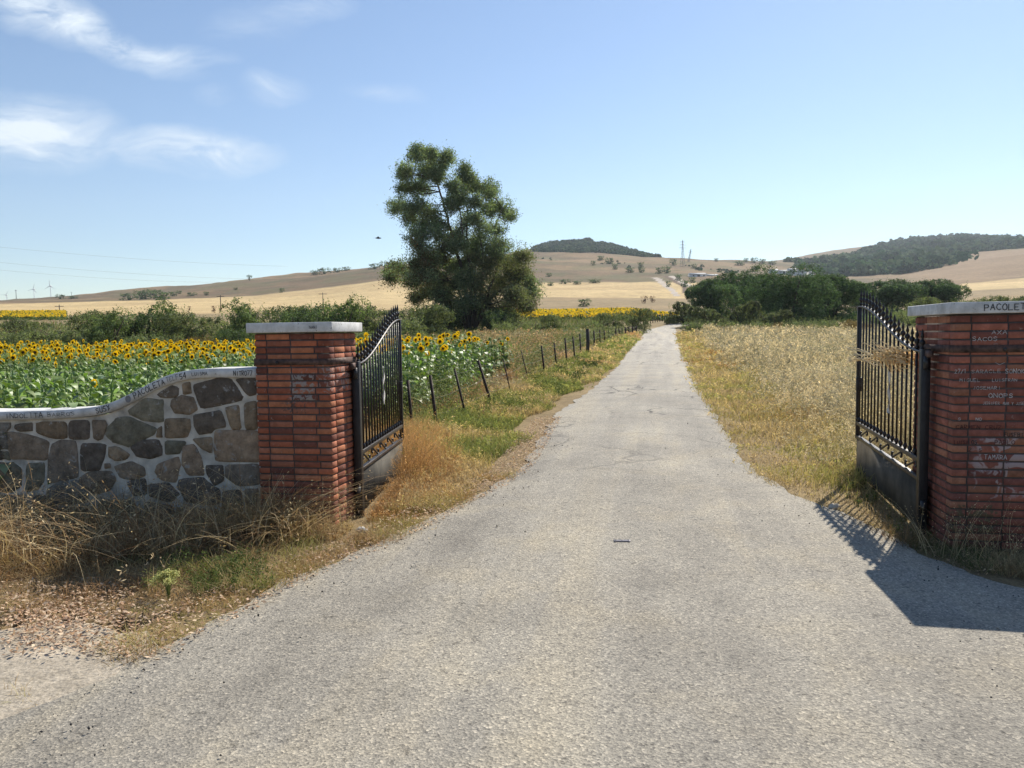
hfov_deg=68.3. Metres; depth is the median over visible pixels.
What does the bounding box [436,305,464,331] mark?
bush
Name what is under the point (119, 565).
short dry grass
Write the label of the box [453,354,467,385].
sunflower
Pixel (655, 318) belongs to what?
wire fence
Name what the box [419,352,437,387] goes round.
sunflower
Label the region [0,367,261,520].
stone wall
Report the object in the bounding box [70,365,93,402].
sunflower
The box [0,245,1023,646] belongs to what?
ground
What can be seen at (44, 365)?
sunflower
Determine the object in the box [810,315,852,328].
bush
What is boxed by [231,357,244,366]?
sunflower
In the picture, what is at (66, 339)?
bush
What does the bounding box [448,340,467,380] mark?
sunflower
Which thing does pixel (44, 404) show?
sunflower
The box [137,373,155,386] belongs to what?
sunflower
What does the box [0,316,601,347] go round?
field weeds
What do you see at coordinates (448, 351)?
sunflower
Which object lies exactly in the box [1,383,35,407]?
sunflower
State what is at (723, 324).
bush
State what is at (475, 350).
sunflower
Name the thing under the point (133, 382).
sunflower
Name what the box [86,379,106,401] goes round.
sunflower
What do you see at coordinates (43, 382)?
sunflower
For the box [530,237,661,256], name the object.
hill woodland
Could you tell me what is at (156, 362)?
sunflower
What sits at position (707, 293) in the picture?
olive thicket
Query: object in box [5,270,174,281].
power line
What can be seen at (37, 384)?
sunflower
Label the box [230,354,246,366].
sunflower
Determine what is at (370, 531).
verge grass
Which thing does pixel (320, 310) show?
bush
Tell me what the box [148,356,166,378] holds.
sunflower
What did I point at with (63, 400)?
sunflower
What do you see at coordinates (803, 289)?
olive thicket
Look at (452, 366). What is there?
sunflower
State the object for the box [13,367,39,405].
sunflower
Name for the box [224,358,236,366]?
sunflower
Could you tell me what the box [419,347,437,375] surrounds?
sunflower
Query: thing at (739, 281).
olive thicket
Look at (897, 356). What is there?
straw bundle
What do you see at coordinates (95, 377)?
sunflower
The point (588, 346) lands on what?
wire fence
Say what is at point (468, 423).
verge grass
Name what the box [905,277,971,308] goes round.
olive thicket
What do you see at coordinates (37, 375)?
sunflower
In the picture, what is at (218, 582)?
green weeds
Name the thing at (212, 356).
sunflower
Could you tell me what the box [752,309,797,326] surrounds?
olive thicket
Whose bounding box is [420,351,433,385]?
sunflower
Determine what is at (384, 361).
sunflower
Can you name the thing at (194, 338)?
dry bush
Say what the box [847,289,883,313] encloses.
olive thicket
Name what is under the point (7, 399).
sunflower
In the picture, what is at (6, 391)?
sunflower
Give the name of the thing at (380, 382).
sunflower
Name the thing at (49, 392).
sunflower
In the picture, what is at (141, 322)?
bush
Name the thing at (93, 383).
sunflower
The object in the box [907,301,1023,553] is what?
brick pillar
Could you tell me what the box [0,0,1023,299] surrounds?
sky
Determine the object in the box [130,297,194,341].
bush
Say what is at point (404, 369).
sunflower
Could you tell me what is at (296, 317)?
bush
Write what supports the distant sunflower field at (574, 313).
on the ground at (988, 275)
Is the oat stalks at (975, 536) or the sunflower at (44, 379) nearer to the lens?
the oat stalks at (975, 536)
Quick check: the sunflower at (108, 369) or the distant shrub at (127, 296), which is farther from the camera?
the distant shrub at (127, 296)
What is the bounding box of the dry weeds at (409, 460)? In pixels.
[362,406,469,522]
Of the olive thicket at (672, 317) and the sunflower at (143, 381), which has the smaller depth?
the sunflower at (143, 381)
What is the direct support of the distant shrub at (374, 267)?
on the ground at (988, 275)
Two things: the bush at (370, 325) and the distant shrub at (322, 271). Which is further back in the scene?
the distant shrub at (322, 271)
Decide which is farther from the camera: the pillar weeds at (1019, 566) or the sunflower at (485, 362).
the sunflower at (485, 362)
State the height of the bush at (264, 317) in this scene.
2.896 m
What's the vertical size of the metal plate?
0.008 m
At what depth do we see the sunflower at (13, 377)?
9.11 m
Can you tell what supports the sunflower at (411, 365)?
on the ground at (988, 275)
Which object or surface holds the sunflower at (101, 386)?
on the ground at (988, 275)
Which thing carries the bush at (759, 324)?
on the ground at (988, 275)
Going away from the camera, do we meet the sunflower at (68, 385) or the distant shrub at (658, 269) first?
the sunflower at (68, 385)
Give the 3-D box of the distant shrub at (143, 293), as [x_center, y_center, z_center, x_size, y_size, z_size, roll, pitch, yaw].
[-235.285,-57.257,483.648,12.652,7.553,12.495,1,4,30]
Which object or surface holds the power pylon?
on the ground at (988, 275)
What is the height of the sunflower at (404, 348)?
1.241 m
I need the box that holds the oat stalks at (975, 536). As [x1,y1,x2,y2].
[886,496,1023,571]
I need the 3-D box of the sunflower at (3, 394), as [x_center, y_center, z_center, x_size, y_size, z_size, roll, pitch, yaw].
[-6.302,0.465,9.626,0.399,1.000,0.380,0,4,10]
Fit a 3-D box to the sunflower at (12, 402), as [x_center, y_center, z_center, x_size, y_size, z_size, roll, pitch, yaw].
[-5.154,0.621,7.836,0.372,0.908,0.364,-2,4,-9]
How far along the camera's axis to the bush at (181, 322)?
42.65 m
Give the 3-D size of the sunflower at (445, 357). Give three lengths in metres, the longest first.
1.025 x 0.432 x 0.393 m
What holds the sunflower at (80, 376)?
on the ground at (988, 275)
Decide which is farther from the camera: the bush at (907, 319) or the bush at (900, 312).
the bush at (900, 312)
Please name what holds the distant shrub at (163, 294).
on the ground at (988, 275)
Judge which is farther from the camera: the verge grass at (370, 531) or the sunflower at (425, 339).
the sunflower at (425, 339)
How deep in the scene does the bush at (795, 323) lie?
57.77 m
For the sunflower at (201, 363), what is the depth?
12.27 m
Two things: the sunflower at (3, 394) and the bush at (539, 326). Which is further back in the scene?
the bush at (539, 326)
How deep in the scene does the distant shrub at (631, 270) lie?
572.68 m
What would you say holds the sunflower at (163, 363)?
on the ground at (988, 275)
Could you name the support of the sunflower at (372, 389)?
on the ground at (988, 275)
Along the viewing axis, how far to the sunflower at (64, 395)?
6.53 m
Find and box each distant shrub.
[120,293,138,299]
[133,288,153,298]
[145,289,160,295]
[150,290,171,299]
[317,267,330,274]
[333,267,342,272]
[368,263,379,268]
[577,298,591,306]
[624,266,634,272]
[655,267,664,273]
[662,266,671,272]
[669,258,676,264]
[680,279,688,286]
[734,260,744,265]
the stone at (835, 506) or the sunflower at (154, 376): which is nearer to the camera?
the stone at (835, 506)
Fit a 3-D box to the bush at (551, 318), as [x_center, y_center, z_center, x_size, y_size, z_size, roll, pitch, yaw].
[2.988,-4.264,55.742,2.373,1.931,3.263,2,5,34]
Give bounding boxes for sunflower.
[0,375,11,401]
[0,380,13,406]
[0,389,19,407]
[0,433,9,478]
[1,380,20,404]
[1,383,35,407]
[2,365,26,404]
[2,375,35,407]
[2,383,27,404]
[4,400,16,407]
[6,363,27,392]
[11,373,40,407]
[11,373,40,407]
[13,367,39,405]
[20,377,41,407]
[28,373,57,407]
[32,364,49,392]
[32,384,52,407]
[32,399,52,407]
[33,364,52,390]
[33,372,50,406]
[36,392,66,407]
[37,370,53,404]
[41,380,65,404]
[42,367,64,404]
[45,369,60,398]
[46,365,68,403]
[46,383,76,406]
[48,373,78,406]
[48,392,88,484]
[49,361,67,387]
[57,388,85,406]
[59,367,88,402]
[59,377,80,400]
[63,395,88,406]
[64,371,85,406]
[67,372,90,405]
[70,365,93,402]
[72,367,92,402]
[72,387,102,406]
[75,381,100,406]
[77,378,92,406]
[82,374,108,402]
[83,385,110,405]
[86,365,102,388]
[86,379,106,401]
[86,398,108,413]
[87,359,103,381]
[92,362,108,385]
[93,364,111,385]
[97,371,119,393]
[97,374,124,400]
[98,383,125,403]
[100,365,127,397]
[100,379,125,405]
[103,364,121,402]
[110,372,132,401]
[118,364,142,392]
[119,366,138,394]
[120,382,138,393]
[128,380,143,391]
[129,359,146,377]
[130,368,148,389]
[133,378,146,391]
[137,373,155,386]
[145,361,164,380]
[146,366,162,381]
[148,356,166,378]
[156,364,168,377]
[160,362,175,375]
[160,367,173,377]
[173,360,188,371]
[187,361,203,369]
[193,358,206,368]
[205,355,217,367]
[207,359,225,367]
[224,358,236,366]
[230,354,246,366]
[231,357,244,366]
[363,357,380,420]
[367,345,389,405]
[371,352,391,411]
[371,353,391,417]
[377,345,393,394]
[378,364,396,409]
[380,351,406,411]
[391,348,410,392]
[394,346,422,406]
[397,344,413,406]
[402,350,414,383]
[403,337,411,370]
[404,353,429,406]
[405,352,420,397]
[409,343,419,378]
[409,357,429,402]
[411,345,434,395]
[412,337,417,354]
[415,344,432,383]
[418,336,431,360]
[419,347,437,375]
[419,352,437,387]
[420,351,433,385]
[422,359,437,399]
[427,345,443,383]
[432,339,445,382]
[432,346,450,395]
[433,355,452,398]
[437,344,455,398]
[438,345,458,390]
[440,352,459,393]
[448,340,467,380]
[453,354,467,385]
[457,341,471,372]
[458,346,473,380]
[458,353,471,382]
[461,345,476,391]
[467,344,484,379]
[468,351,480,381]
[476,345,491,379]
[480,348,493,377]
[481,343,497,375]
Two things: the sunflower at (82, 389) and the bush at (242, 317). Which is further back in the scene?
the bush at (242, 317)
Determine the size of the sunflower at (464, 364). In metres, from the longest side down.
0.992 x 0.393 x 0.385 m
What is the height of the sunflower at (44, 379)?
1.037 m
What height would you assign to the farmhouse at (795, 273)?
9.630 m
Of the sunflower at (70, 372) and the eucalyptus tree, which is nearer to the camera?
the sunflower at (70, 372)
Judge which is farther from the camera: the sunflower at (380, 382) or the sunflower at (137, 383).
the sunflower at (380, 382)
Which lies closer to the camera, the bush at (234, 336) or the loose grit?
the loose grit
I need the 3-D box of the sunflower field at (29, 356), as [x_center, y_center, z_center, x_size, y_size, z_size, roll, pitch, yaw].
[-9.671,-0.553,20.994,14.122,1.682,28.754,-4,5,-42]
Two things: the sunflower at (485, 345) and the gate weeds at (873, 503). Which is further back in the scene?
the sunflower at (485, 345)
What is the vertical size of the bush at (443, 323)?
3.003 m
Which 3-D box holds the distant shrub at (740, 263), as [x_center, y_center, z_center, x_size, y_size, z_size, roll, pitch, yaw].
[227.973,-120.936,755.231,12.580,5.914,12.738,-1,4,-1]
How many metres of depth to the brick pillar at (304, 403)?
5.90 m
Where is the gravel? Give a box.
[0,620,157,719]
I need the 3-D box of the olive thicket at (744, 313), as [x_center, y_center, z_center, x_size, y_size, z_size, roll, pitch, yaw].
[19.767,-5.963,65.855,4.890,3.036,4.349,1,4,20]
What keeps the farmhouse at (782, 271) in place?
on the ground at (988, 275)
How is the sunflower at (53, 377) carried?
on the ground at (988, 275)
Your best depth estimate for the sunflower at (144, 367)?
13.51 m
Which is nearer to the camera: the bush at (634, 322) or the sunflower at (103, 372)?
the sunflower at (103, 372)
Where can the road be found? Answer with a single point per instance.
(566, 631)
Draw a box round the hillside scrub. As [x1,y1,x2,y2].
[542,251,750,273]
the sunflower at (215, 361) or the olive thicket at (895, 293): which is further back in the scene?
the olive thicket at (895, 293)
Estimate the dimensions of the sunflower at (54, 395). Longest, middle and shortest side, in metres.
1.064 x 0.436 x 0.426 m
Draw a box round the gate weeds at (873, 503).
[809,457,932,539]
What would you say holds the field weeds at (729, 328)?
on the ground at (988, 275)
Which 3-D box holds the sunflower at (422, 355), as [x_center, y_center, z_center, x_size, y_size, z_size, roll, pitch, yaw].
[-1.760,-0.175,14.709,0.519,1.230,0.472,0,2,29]
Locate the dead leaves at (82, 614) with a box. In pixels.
[0,416,561,658]
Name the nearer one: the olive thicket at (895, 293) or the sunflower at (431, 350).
the sunflower at (431, 350)
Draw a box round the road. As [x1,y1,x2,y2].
[0,323,1023,767]
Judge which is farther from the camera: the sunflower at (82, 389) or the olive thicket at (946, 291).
the olive thicket at (946, 291)
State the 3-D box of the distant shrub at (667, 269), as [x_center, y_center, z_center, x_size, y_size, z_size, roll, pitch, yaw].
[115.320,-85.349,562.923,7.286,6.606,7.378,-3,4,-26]
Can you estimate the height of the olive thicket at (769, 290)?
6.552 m
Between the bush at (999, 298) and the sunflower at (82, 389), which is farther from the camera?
the bush at (999, 298)
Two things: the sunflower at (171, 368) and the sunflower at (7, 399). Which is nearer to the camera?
the sunflower at (7, 399)
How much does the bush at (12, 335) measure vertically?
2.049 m
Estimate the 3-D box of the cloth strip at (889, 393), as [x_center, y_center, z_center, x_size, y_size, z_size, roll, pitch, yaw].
[3.171,0.071,6.352,0.018,0.350,0.068,0,4,14]
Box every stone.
[355,526,367,533]
[828,503,840,509]
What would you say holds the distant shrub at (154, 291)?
on the ground at (988, 275)
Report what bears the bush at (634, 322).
on the ground at (988, 275)
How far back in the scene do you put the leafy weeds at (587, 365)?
15.86 m
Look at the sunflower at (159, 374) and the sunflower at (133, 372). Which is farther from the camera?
the sunflower at (159, 374)
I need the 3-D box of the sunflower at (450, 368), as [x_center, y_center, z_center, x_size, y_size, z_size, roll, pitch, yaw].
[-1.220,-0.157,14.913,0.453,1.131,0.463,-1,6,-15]
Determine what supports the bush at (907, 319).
on the ground at (988, 275)
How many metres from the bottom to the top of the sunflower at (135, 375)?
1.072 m
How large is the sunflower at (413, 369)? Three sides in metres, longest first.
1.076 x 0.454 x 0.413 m
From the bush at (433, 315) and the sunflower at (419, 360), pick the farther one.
the bush at (433, 315)
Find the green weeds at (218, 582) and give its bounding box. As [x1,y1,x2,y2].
[128,539,281,596]
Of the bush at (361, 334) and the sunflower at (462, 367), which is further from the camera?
the bush at (361, 334)
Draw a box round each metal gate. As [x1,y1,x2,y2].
[350,304,403,517]
[855,290,933,535]
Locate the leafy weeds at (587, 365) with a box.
[384,353,608,456]
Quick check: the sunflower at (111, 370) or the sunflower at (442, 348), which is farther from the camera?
the sunflower at (442, 348)
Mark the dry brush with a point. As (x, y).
(7, 550)
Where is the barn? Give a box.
[688,273,705,276]
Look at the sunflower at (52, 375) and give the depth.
12.56 m
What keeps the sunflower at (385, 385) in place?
on the ground at (988, 275)
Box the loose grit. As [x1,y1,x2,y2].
[13,421,1023,762]
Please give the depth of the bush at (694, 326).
61.73 m
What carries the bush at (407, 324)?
on the ground at (988, 275)
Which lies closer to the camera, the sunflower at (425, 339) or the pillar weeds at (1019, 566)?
the pillar weeds at (1019, 566)
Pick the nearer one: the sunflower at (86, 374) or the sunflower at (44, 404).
the sunflower at (44, 404)
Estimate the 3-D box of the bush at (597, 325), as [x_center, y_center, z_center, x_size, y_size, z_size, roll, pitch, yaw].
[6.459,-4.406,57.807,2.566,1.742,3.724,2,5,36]
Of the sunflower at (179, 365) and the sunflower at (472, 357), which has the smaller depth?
the sunflower at (179, 365)
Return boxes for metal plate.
[614,539,630,541]
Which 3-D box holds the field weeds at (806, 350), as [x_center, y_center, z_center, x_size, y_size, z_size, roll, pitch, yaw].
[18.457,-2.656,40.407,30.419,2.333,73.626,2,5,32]
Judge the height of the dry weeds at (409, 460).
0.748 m
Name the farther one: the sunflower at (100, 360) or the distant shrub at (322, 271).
the distant shrub at (322, 271)
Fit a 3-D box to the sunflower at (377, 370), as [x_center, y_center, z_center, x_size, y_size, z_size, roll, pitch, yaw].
[-2.178,-0.009,12.543,0.459,1.276,0.414,-1,4,-4]
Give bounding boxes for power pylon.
[680,240,684,266]
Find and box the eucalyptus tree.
[375,139,550,330]
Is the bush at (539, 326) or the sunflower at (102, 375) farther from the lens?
the bush at (539, 326)
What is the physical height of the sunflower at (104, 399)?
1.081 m
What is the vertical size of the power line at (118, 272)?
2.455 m
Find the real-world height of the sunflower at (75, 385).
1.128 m
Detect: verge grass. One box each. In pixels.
[0,468,520,709]
[364,330,642,513]
[673,328,916,533]
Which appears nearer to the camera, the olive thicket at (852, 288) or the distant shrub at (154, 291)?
the olive thicket at (852, 288)
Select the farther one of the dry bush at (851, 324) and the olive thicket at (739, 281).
the olive thicket at (739, 281)
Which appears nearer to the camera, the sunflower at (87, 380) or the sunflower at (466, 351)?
the sunflower at (87, 380)
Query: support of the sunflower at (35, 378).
on the ground at (988, 275)
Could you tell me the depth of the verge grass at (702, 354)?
10.98 m
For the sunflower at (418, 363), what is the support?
on the ground at (988, 275)
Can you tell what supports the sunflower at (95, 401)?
on the ground at (988, 275)
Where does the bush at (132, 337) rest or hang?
on the ground at (988, 275)
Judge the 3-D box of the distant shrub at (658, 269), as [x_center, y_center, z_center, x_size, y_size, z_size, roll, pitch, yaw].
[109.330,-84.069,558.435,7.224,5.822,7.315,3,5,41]
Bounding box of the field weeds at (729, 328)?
[704,313,915,334]
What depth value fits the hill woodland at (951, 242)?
1084.37 m
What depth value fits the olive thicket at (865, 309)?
82.79 m
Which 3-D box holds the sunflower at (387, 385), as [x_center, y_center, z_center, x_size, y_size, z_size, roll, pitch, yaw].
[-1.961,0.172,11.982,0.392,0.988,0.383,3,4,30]
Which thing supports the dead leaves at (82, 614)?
on the ground at (988, 275)
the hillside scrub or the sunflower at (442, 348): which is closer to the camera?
the sunflower at (442, 348)
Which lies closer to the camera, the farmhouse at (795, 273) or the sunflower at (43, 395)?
the sunflower at (43, 395)
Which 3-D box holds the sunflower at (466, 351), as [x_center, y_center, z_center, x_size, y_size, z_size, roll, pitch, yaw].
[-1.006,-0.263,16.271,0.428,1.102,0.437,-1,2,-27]
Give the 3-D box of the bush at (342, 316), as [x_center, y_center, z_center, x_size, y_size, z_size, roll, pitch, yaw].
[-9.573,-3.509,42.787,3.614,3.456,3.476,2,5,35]
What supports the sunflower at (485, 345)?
on the ground at (988, 275)
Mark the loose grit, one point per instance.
(411, 565)
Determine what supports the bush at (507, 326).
on the ground at (988, 275)
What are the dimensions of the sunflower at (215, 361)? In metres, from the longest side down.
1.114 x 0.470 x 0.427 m
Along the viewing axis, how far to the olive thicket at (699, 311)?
67.31 m
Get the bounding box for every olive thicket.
[664,301,695,323]
[682,276,742,326]
[683,304,729,330]
[712,263,777,319]
[712,298,767,325]
[740,262,842,323]
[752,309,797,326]
[788,273,836,319]
[803,270,872,322]
[846,301,889,319]
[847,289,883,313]
[862,277,929,316]
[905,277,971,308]
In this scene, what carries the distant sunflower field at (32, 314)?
on the ground at (988, 275)
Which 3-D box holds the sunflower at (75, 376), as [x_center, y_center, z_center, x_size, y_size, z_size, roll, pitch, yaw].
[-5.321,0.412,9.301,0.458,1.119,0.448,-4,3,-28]
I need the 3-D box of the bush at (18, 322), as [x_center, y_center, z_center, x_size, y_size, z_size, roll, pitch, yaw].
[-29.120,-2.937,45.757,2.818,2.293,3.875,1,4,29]
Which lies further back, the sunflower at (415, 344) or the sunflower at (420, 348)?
the sunflower at (415, 344)
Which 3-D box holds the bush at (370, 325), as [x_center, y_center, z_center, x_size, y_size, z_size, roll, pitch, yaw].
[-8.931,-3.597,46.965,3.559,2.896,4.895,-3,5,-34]
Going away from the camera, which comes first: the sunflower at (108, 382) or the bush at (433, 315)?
the sunflower at (108, 382)
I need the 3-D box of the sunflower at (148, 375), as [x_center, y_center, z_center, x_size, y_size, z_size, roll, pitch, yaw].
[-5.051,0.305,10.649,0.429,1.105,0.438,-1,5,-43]
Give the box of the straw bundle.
[845,339,914,374]
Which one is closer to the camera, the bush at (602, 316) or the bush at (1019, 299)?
the bush at (602, 316)
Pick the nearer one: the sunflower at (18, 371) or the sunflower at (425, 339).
the sunflower at (18, 371)
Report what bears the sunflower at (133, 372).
on the ground at (988, 275)
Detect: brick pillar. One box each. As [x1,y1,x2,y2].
[246,322,361,527]
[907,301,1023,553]
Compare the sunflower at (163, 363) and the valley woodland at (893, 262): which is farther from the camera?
the valley woodland at (893, 262)
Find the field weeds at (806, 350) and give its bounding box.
[691,320,915,469]
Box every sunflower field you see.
[0,309,67,319]
[0,331,513,420]
[519,307,679,320]
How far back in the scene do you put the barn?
516.29 m
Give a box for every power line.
[0,262,237,278]
[3,247,261,265]
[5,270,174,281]
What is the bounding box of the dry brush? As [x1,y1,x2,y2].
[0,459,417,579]
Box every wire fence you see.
[406,326,636,422]
[638,313,669,322]
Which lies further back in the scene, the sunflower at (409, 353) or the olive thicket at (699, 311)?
the olive thicket at (699, 311)
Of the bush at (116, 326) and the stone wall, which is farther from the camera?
the bush at (116, 326)
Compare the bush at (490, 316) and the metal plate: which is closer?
the metal plate
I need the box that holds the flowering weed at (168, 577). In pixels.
[149,568,180,600]
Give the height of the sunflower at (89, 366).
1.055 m
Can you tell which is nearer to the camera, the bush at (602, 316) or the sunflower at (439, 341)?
the sunflower at (439, 341)
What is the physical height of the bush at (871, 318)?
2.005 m
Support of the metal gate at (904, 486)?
attached to the brick pillar at (976, 431)
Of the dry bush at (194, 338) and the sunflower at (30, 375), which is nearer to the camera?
the sunflower at (30, 375)
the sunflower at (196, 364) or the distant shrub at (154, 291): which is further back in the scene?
the distant shrub at (154, 291)
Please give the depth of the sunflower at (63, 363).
12.89 m
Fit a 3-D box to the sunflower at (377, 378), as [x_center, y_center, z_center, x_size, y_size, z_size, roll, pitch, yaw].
[-2.175,0.004,12.726,0.494,1.225,0.464,-2,4,-13]
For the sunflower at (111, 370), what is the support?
on the ground at (988, 275)
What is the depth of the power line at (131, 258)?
232.48 m
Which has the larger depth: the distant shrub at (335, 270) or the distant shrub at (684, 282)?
the distant shrub at (335, 270)
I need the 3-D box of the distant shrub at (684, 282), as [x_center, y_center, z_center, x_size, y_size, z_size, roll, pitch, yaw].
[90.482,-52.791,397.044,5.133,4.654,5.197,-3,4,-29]
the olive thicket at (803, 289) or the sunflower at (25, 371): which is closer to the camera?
the sunflower at (25, 371)
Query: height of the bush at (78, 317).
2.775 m
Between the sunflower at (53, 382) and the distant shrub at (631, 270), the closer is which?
the sunflower at (53, 382)
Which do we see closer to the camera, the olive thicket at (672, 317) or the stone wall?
the stone wall
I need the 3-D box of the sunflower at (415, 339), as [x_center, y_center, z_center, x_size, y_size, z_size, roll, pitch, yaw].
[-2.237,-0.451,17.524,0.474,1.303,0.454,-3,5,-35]
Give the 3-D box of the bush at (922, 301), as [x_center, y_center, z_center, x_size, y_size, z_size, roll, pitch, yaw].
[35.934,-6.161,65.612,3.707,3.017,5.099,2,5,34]
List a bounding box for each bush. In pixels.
[0,317,63,342]
[0,322,54,347]
[16,318,113,346]
[49,309,121,342]
[82,306,135,346]
[106,307,169,341]
[119,328,183,344]
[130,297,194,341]
[151,310,223,342]
[174,334,223,348]
[185,316,262,340]
[215,297,268,340]
[215,328,254,355]
[236,305,308,336]
[265,305,321,332]
[298,300,349,332]
[314,292,373,337]
[318,327,388,338]
[337,304,400,335]
[374,307,428,338]
[387,303,455,335]
[399,302,456,333]
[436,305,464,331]
[475,309,514,332]
[489,315,528,333]
[516,316,551,330]
[536,313,569,328]
[581,317,611,330]
[593,312,631,330]
[616,307,657,332]
[680,318,714,332]
[706,318,741,327]
[745,318,771,328]
[782,317,821,328]
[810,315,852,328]
[842,319,874,329]
[855,313,892,325]
[884,304,915,324]
[895,311,918,327]
[905,295,947,310]
[960,295,1013,301]
[1012,295,1023,300]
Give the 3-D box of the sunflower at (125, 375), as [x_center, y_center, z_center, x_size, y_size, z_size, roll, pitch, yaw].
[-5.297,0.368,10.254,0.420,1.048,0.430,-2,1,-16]
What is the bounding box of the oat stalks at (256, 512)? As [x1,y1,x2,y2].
[131,478,363,543]
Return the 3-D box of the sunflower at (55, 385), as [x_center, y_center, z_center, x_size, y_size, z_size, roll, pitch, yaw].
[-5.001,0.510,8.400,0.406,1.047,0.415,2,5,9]
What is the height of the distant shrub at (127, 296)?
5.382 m
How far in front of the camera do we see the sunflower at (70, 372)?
10.97 m
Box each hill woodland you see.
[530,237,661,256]
[783,232,1023,262]
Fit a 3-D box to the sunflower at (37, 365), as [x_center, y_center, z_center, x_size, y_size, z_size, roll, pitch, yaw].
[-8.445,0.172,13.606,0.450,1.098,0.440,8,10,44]
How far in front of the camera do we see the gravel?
3.48 m
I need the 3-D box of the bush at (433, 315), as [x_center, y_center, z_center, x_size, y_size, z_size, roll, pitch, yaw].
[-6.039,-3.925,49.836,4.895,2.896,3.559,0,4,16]
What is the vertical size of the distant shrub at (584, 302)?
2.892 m
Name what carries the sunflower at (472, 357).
on the ground at (988, 275)
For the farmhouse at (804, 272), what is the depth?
655.25 m
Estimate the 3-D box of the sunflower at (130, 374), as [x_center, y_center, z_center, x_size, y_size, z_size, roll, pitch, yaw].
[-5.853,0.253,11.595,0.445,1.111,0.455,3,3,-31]
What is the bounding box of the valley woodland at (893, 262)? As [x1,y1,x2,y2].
[792,246,978,275]
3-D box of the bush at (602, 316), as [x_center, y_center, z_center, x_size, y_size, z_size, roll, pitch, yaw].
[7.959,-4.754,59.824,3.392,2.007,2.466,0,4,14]
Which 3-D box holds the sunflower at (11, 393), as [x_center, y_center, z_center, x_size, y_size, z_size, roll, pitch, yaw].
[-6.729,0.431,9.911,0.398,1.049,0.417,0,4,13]
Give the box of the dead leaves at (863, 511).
[737,446,1016,574]
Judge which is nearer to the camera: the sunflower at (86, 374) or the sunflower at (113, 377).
the sunflower at (113, 377)
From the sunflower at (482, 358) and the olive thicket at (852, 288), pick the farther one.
the olive thicket at (852, 288)
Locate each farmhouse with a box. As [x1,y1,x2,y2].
[779,270,788,274]
[788,268,797,275]
[797,268,805,275]
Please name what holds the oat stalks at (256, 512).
on the ground at (988, 275)
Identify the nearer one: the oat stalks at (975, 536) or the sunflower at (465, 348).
the oat stalks at (975, 536)
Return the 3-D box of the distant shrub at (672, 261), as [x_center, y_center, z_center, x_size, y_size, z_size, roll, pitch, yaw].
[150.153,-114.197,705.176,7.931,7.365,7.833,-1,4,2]
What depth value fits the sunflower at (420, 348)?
13.63 m
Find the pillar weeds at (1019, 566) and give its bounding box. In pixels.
[840,510,1023,578]
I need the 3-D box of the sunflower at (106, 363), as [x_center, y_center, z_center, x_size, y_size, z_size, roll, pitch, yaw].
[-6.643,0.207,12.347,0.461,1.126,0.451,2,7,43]
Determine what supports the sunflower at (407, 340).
on the ground at (988, 275)
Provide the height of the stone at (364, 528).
0.062 m
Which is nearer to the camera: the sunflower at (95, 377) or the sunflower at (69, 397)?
the sunflower at (69, 397)
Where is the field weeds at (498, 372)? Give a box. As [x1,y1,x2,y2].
[358,324,627,429]
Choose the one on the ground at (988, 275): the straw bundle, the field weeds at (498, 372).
the field weeds at (498, 372)
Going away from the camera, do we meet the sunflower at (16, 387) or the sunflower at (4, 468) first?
the sunflower at (4, 468)
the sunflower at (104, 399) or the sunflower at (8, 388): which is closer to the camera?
the sunflower at (104, 399)
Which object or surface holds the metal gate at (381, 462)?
attached to the brick pillar at (304, 403)
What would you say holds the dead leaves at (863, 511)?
on the road
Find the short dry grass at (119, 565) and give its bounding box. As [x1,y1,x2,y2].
[0,524,400,615]
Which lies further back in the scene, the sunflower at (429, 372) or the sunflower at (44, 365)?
the sunflower at (429, 372)

